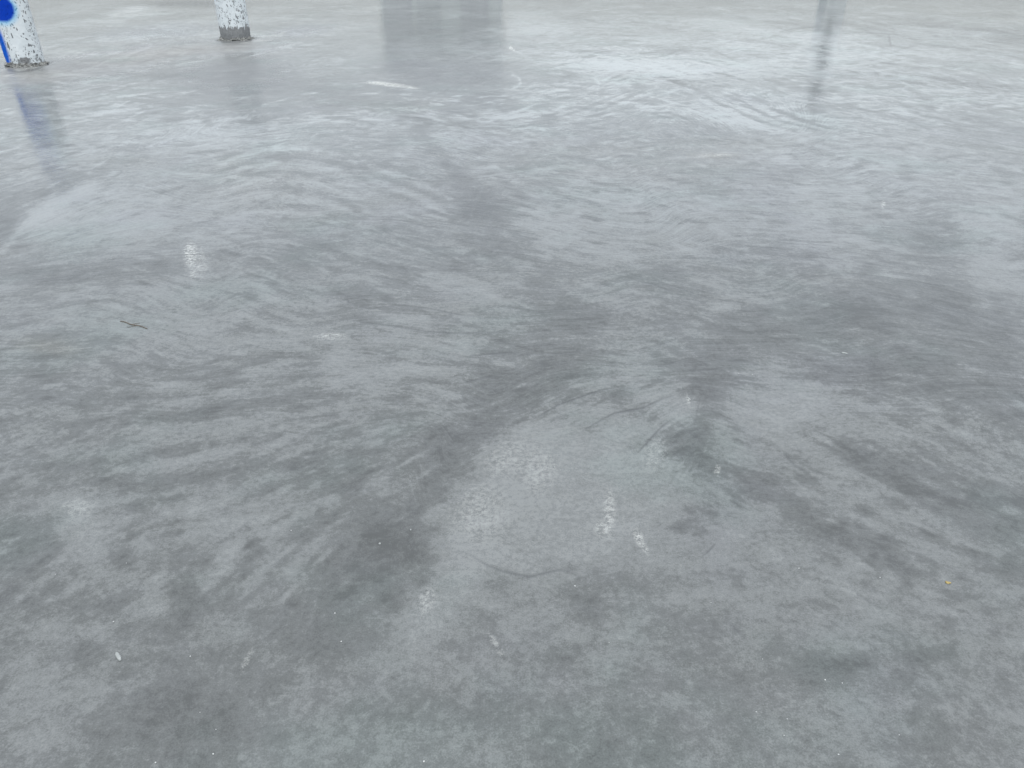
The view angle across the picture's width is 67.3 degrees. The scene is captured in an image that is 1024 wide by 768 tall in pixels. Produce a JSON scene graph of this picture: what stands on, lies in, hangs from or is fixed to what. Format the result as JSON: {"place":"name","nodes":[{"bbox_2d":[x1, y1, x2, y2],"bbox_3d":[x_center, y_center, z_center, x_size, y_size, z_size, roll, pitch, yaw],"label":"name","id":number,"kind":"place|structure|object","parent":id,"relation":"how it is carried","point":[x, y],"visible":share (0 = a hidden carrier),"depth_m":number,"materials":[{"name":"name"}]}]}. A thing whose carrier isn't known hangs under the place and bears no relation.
{"place":"outdoors","nodes":[
{"label":"outdoors","id":0,"kind":"place"},
{"bbox_2d":[115,652,121,660],"bbox_3d":[-0.941,0.651,1.840,0.009,0.002,0.035,-26,40,-37],"label":"plaster chip","id":1,"kind":"object","parent":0,"point":[118,656],"visible":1,"depth_m":1.84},
{"bbox_2d":[0,0,1023,767],"bbox_3d":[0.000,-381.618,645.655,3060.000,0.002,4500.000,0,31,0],"label":"ground","id":2,"kind":"structure","parent":0,"point":[382,430],"depth_m":2.93,"materials":[{"name":"concrete"}]},
{"bbox_2d":[0,0,48,67],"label":"concrete post","id":3,"kind":"object","parent":2,"relation":"on","point":[20,43],"visible":0.99,"depth_m":9.46,"materials":[{"name":"white paint"}]},
{"bbox_2d":[214,0,253,40],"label":"concrete post","id":4,"kind":"object","parent":2,"relation":"on","point":[233,20],"visible":1,"depth_m":11.71,"materials":[{"name":"white paint"}]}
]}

